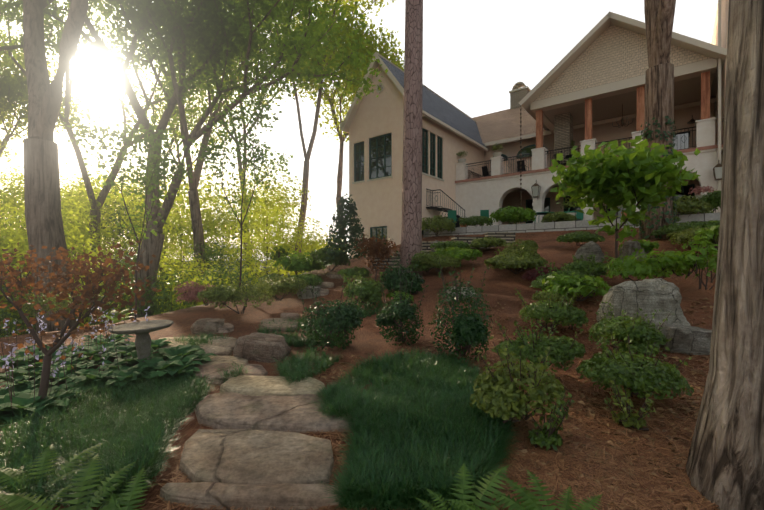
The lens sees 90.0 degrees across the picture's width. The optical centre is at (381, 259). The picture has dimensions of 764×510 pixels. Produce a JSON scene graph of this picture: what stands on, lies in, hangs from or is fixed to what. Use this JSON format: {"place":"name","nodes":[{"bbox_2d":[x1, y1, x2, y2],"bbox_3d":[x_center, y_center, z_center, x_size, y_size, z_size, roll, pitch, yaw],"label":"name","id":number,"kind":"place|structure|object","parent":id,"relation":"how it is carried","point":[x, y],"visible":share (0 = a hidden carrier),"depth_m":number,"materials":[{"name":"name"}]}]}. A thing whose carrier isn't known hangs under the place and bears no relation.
{"place":"outdoors","nodes":[
{"label":"outdoors","id":0,"kind":"place"},
{"bbox_2d":[0,0,91,78],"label":"tree","id":1,"kind":"object","parent":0,"point":[55,47],"depth_m":21.22,"materials":[{"name":"plant"}]},
{"bbox_2d":[0,29,93,162],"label":"tree","id":2,"kind":"object","parent":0,"point":[14,92],"depth_m":38.36,"materials":[{"name":"green plant"}]},
{"bbox_2d":[169,281,230,303],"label":"pink shrub leaves","id":3,"kind":"object","parent":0,"point":[190,295],"visible":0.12,"depth_m":9.36,"materials":[{"name":"pink plant"}]},
{"bbox_2d":[0,296,522,509],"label":"mondo grass","id":4,"kind":"structure","parent":0,"point":[416,430],"depth_m":3.16,"materials":[{"name":"green plant"}]},
{"bbox_2d":[115,251,493,360],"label":"flowering shrubs","id":5,"kind":"object","parent":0,"point":[475,331],"visible":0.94,"depth_m":5.63,"materials":[{"name":"green plant"}]},
{"bbox_2d":[0,228,717,509],"bbox_3d":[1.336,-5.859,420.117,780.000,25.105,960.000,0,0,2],"label":"ground","id":6,"kind":"structure","parent":0,"point":[502,284],"depth_m":7.30,"materials":[{"name":"brown soil"}]},
{"bbox_2d":[23,0,118,332],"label":"tree","id":7,"kind":"object","parent":6,"relation":"on","point":[43,214],"depth_m":13.06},
{"bbox_2d":[0,305,149,416],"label":"hosta flowers","id":8,"kind":"object","parent":6,"relation":"on","point":[34,348],"visible":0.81,"depth_m":4.67,"materials":[{"name":"purple flower petals"},{"name":"green stem"}]},
{"bbox_2d":[0,240,162,398],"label":"maple","id":9,"kind":"object","parent":6,"relation":"on","point":[110,278],"depth_m":3.88,"materials":[{"name":"red plant"}]},
{"bbox_2d":[0,334,216,427],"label":"hosta plants","id":10,"kind":"object","parent":6,"relation":"on","point":[179,358],"visible":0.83,"depth_m":4.86,"materials":[{"name":"green plant"}]},
{"bbox_2d":[0,0,218,269],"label":"tree","id":11,"kind":"object","parent":6,"relation":"on","point":[104,192],"depth_m":28.14,"materials":[{"name":"green plant"}]},
{"bbox_2d":[61,114,196,319],"bbox_3d":[-5.861,-0.755,9.389,2.796,5.258,2.618,0,0,2],"label":"sapling","id":12,"kind":"object","parent":6,"relation":"on","point":[159,172],"depth_m":9.13,"materials":[{"name":"green plant"}]},
{"bbox_2d":[108,320,173,365],"bbox_3d":[-3.311,1.228,5.305,0.770,0.650,0.770,-2,2,2],"label":"bird bath","id":13,"kind":"object","parent":6,"relation":"on","point":[141,330],"visible":0.71,"depth_m":5.25,"materials":[{"name":"grey stone"}]},
{"bbox_2d":[47,41,237,259],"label":"tree","id":14,"kind":"object","parent":6,"relation":"on","point":[162,108],"depth_m":57.87,"materials":[{"name":"green plant"}]},
{"bbox_2d":[0,159,335,337],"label":"understory","id":15,"kind":"object","parent":6,"relation":"on","point":[75,205],"depth_m":25.00,"materials":[{"name":"green plant"}]},
{"bbox_2d":[157,337,203,351],"bbox_3d":[-3.344,1.475,6.373,0.701,0.234,1.307,0,0,-32],"label":"flagstone","id":16,"kind":"object","parent":6,"relation":"on","point":[175,344],"visible":0.25,"depth_m":6.33,"materials":[{"name":"beige stone"}]},
{"bbox_2d":[0,0,387,318],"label":"tree","id":17,"kind":"object","parent":6,"relation":"on","point":[208,15],"depth_m":15.40,"materials":[{"name":"plant"}]},
{"bbox_2d":[91,0,301,303],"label":"tree","id":18,"kind":"object","parent":6,"relation":"on","point":[196,220],"depth_m":24.03,"materials":[{"name":"green plant"}]},
{"bbox_2d":[190,318,224,333],"bbox_3d":[-3.388,1.317,7.457,0.614,0.337,0.476,5,3,-5],"label":"boulder","id":19,"kind":"object","parent":6,"relation":"on","point":[204,325],"visible":0.69,"depth_m":7.28,"materials":[{"name":"grey stone"}]},
{"bbox_2d":[200,343,231,355],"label":"flagstone","id":20,"kind":"object","parent":6,"relation":"on","point":[220,350],"visible":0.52,"depth_m":5.82,"materials":[{"name":"beige stone"}]},
{"bbox_2d":[192,355,247,364],"bbox_3d":[-2.434,1.500,5.359,1.296,0.237,0.561,0,0,9],"label":"flagstone","id":21,"kind":"object","parent":6,"relation":"on","point":[217,359],"visible":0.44,"depth_m":5.28,"materials":[{"name":"beige stone"}]},
{"bbox_2d":[208,336,236,350],"bbox_3d":[-2.677,1.452,6.416,0.486,0.226,1.040,0,0,-23],"label":"flagstone","id":22,"kind":"object","parent":6,"relation":"on","point":[224,342],"visible":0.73,"depth_m":6.26,"materials":[{"name":"beige stone"}]},
{"bbox_2d":[218,323,233,332],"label":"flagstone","id":23,"kind":"object","parent":6,"relation":"on","point":[227,327],"visible":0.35,"depth_m":7.36,"materials":[{"name":"grey stone"}]},
{"bbox_2d":[190,363,267,384],"bbox_3d":[-2.078,1.500,4.933,1.417,0.232,0.665,0,0,15],"label":"flagstone","id":24,"kind":"object","parent":6,"relation":"on","point":[259,370],"visible":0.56,"depth_m":4.80,"materials":[{"name":"beige stone"}]},
{"bbox_2d":[186,86,292,286],"bbox_3d":[-3.943,-1.431,10.368,2.841,5.972,2.997,0,0,2],"label":"sapling","id":25,"kind":"object","parent":6,"relation":"on","point":[212,158],"depth_m":10.46,"materials":[{"name":"green plant"}]},
{"bbox_2d":[158,6,344,275],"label":"tree","id":26,"kind":"object","parent":6,"relation":"on","point":[245,151],"depth_m":47.18,"materials":[{"name":"green plant"}]},
{"bbox_2d":[159,482,343,509],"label":"flagstone","id":27,"kind":"object","parent":6,"relation":"on","point":[202,495],"visible":0.9,"depth_m":2.39,"materials":[{"name":"beige stone"}]},
{"bbox_2d":[179,429,333,484],"bbox_3d":[-0.976,1.546,2.892,1.278,0.228,0.788,0,0,2],"label":"flagstone","id":28,"kind":"object","parent":6,"relation":"on","point":[242,456],"visible":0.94,"depth_m":2.79,"materials":[{"name":"beige stone"}]},
{"bbox_2d":[233,332,291,362],"bbox_3d":[-1.738,1.335,5.669,0.868,0.403,0.611,2,5,20],"label":"boulder","id":29,"kind":"object","parent":6,"relation":"on","point":[258,347],"visible":0.69,"depth_m":5.45,"materials":[{"name":"grey stone"}]},
{"bbox_2d":[220,375,324,395],"bbox_3d":[-1.220,1.482,4.245,1.318,0.234,0.638,0,0,9],"label":"flagstone","id":30,"kind":"object","parent":6,"relation":"on","point":[251,385],"visible":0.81,"depth_m":4.18,"materials":[{"name":"beige stone"}]},
{"bbox_2d":[195,392,355,432],"bbox_3d":[-0.975,1.502,3.690,1.804,0.239,0.807,0,0,2],"label":"flagstone","id":31,"kind":"object","parent":6,"relation":"on","point":[234,410],"visible":0.6,"depth_m":3.49,"materials":[{"name":"beige stone"}]},
{"bbox_2d":[260,318,297,330],"bbox_3d":[-2.052,1.347,7.641,0.746,0.231,1.259,0,0,-17],"label":"flagstone","id":32,"kind":"object","parent":6,"relation":"on","point":[279,321],"visible":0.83,"depth_m":7.41,"materials":[{"name":"grey stone"}]},
{"bbox_2d":[193,193,367,277],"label":"conifers","id":33,"kind":"object","parent":6,"relation":"on","point":[342,232],"depth_m":12.08,"materials":[{"name":"green plant"}]},
{"bbox_2d":[269,245,291,261],"bbox_3d":[-9.713,0.461,36.202,2.639,3.686,2.687,0,0,2],"label":"shrub","id":34,"kind":"object","parent":6,"relation":"on","point":[280,249],"visible":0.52,"depth_m":35.73,"materials":[{"name":"green plant"}]},
{"bbox_2d":[280,313,298,319],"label":"flagstone","id":35,"kind":"object","parent":6,"relation":"on","point":[290,315],"visible":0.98,"depth_m":8.22,"materials":[{"name":"grey stone"}]},
{"bbox_2d":[0,305,602,509],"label":"ferns","id":36,"kind":"object","parent":6,"relation":"on","point":[13,501],"visible":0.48,"depth_m":2.28,"materials":[{"name":"green plant"}]},
{"bbox_2d":[297,286,320,298],"bbox_3d":[-1.951,0.895,10.300,0.699,0.372,0.610,3,0,-12],"label":"boulder","id":37,"kind":"object","parent":6,"relation":"on","point":[307,294],"visible":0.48,"depth_m":10.07,"materials":[{"name":"grey stone"}]},
{"bbox_2d":[308,282,333,287],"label":"flagstone","id":38,"kind":"object","parent":6,"relation":"on","point":[327,284],"visible":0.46,"depth_m":11.05,"materials":[{"name":"grey stone"}]},
{"bbox_2d":[320,288,328,295],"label":"flagstone","id":39,"kind":"object","parent":6,"relation":"on","point":[323,292],"visible":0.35,"depth_m":10.16,"materials":[{"name":"grey stone"}]},
{"bbox_2d":[259,0,395,272],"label":"tree","id":40,"kind":"object","parent":6,"relation":"on","point":[307,155],"depth_m":34.35,"materials":[{"name":"green plant"}]},
{"bbox_2d":[326,272,342,278],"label":"flagstone","id":41,"kind":"object","parent":6,"relation":"on","point":[334,275],"visible":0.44,"depth_m":12.27,"materials":[{"name":"grey stone"}]},
{"bbox_2d":[269,4,404,244],"bbox_3d":[-2.849,-11.701,41.065,16.180,28.033,21.827,0,0,34],"label":"tree","id":42,"kind":"object","parent":6,"relation":"on","point":[391,52],"depth_m":36.66,"materials":[{"name":"green plant"}]},
{"bbox_2d":[354,234,396,280],"bbox_3d":[-0.177,0.188,10.881,1.253,1.835,1.612,0,0,2],"label":"maple","id":43,"kind":"object","parent":6,"relation":"on","point":[372,245],"depth_m":10.60,"materials":[{"name":"red plant"}]},
{"bbox_2d":[35,197,720,452],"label":"shrubs","id":44,"kind":"object","parent":6,"relation":"on","point":[467,348],"depth_m":5.73,"materials":[{"name":"green plant"}]},
{"bbox_2d":[374,252,399,269],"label":"ledge wall","id":45,"kind":"structure","parent":6,"relation":"on","point":[389,260],"depth_m":12.57,"materials":[{"name":"stone"}]},
{"bbox_2d":[87,298,713,509],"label":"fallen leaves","id":46,"kind":"object","parent":6,"relation":"on","point":[687,409],"visible":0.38,"depth_m":2.99,"materials":[{"name":"brown plant"}]},
{"bbox_2d":[94,190,720,450],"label":"shrub leaves","id":47,"kind":"object","parent":6,"relation":"on","point":[603,369],"visible":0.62,"depth_m":4.43,"materials":[{"name":"green plant"}]},
{"bbox_2d":[399,0,422,275],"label":"pine","id":48,"kind":"object","parent":6,"relation":"on","point":[411,233],"visible":0.83,"depth_m":10.76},
{"bbox_2d":[148,300,719,509],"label":"pine straw strands","id":49,"kind":"object","parent":6,"relation":"on","point":[645,497],"visible":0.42,"depth_m":2.70},
{"bbox_2d":[430,240,444,253],"bbox_3d":[2.019,-0.339,13.265,0.732,0.674,0.613,2,-1,24],"label":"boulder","id":50,"kind":"object","parent":6,"relation":"on","point":[432,249],"visible":0.08,"depth_m":13.21,"materials":[{"name":"grey stone"}]},
{"bbox_2d":[447,287,476,299],"bbox_3d":[1.746,0.748,8.412,0.665,0.305,0.468,1,-4,10],"label":"shrub","id":51,"kind":"object","parent":6,"relation":"on","point":[448,292],"visible":0.23,"depth_m":8.24,"materials":[{"name":"green plant"}]},
{"bbox_2d":[422,232,514,253],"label":"ledge wall","id":52,"kind":"structure","parent":6,"relation":"on","point":[507,236],"depth_m":13.78,"materials":[{"name":"stone"}]},
{"bbox_2d":[340,0,728,257],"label":"house","id":53,"kind":"structure","parent":6,"relation":"on","point":[586,87],"depth_m":21.07,"materials":[{"name":"paint"}]},
{"bbox_2d":[456,140,635,220],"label":"potted plant leaves","id":54,"kind":"object","parent":53,"relation":"attached to","point":[494,147],"visible":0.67,"depth_m":21.44,"materials":[{"name":"green plant"}]},
{"bbox_2d":[447,131,689,226],"bbox_3d":[8.907,-3.748,19.226,10.373,4.301,5.793,0,0,38],"label":"patio furniture","id":55,"kind":"object","parent":53,"relation":"on","point":[579,215],"visible":0.33,"depth_m":19.36,"materials":[{"name":"black metal"}]},
{"bbox_2d":[458,152,705,215],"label":"stone pots","id":56,"kind":"object","parent":53,"relation":"on","point":[495,154],"visible":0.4,"depth_m":22.14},
{"bbox_2d":[520,104,723,221],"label":"house fittings","id":57,"kind":"object","parent":53,"relation":"attached to","point":[536,187],"visible":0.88,"depth_m":20.19,"materials":[{"name":"black metal"}]},
{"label":"terracotta pots","id":58,"kind":"object","parent":53,"relation":"on","visible":0},
{"bbox_2d":[688,186,716,193],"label":"flowers","id":59,"kind":"object","parent":58,"relation":"in","point":[696,190],"visible":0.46,"depth_m":14.00,"materials":[{"name":"pink plant"}]},
{"bbox_2d":[423,213,719,237],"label":"patio wall","id":60,"kind":"structure","parent":6,"relation":"on","point":[550,226],"depth_m":16.25,"materials":[{"name":"stone"}]},
{"bbox_2d":[573,241,603,262],"bbox_3d":[5.413,-0.181,9.970,0.739,0.638,0.624,2,3,24],"label":"boulder","id":61,"kind":"object","parent":6,"relation":"on","point":[585,250],"visible":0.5,"depth_m":9.76,"materials":[{"name":"grey stone"}]},
{"bbox_2d":[548,135,700,259],"bbox_3d":[5.143,-1.116,8.590,2.731,3.529,3.160,0,0,2],"label":"young tree","id":62,"kind":"object","parent":6,"relation":"on","point":[606,175],"depth_m":8.28,"materials":[{"name":"green plant"}]},
{"bbox_2d":[619,240,650,263],"bbox_3d":[6.099,-0.148,9.255,0.709,0.654,0.544,3,0,-3],"label":"boulder","id":63,"kind":"object","parent":6,"relation":"on","point":[627,246],"visible":0.31,"depth_m":9.08,"materials":[{"name":"grey stone"}]},
{"bbox_2d":[596,278,690,328],"bbox_3d":[3.806,0.733,5.571,1.203,0.939,0.650,-1,-1,23],"label":"boulder","id":64,"kind":"object","parent":6,"relation":"on","point":[646,296],"visible":0.58,"depth_m":5.36,"materials":[{"name":"grey stone"}]},
{"bbox_2d":[641,0,675,238],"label":"trunk","id":65,"kind":"object","parent":6,"relation":"on","point":[659,77],"visible":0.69,"depth_m":11.46,"materials":[{"name":"brown plant"}]},
{"bbox_2d":[638,116,677,238],"bbox_3d":[8.494,-2.457,11.771,1.005,3.690,1.001,0,0,2],"label":"ivy","id":66,"kind":"object","parent":65,"relation":"attached to","point":[649,131],"visible":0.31,"depth_m":11.43,"materials":[{"name":"green plant"}]},
{"bbox_2d":[655,323,711,354],"bbox_3d":[3.963,1.048,4.898,0.829,0.380,0.504,5,3,10],"label":"boulder","id":67,"kind":"object","parent":6,"relation":"on","point":[691,340],"visible":0.48,"depth_m":4.73,"materials":[{"name":"grey stone"}]},
{"bbox_2d":[685,0,763,509],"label":"tree trunk","id":68,"kind":"object","parent":6,"relation":"on","point":[724,467],"visible":0.96,"depth_m":2.25,"materials":[{"name":"brown plant"}]},
{"bbox_2d":[0,0,717,260],"label":"sky","id":69,"kind":"structure","parent":0,"point":[475,52],"materials":[{"name":"white"}]},
{"bbox_2d":[22,195,718,428],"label":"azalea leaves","id":70,"kind":"object","parent":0,"point":[502,396],"visible":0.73,"depth_m":7.79,"materials":[{"name":"green plant"}]},
{"bbox_2d":[101,206,719,301],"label":"bright shrub leaves","id":71,"kind":"object","parent":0,"point":[680,262],"visible":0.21,"depth_m":6.99,"materials":[{"name":"green plant"}]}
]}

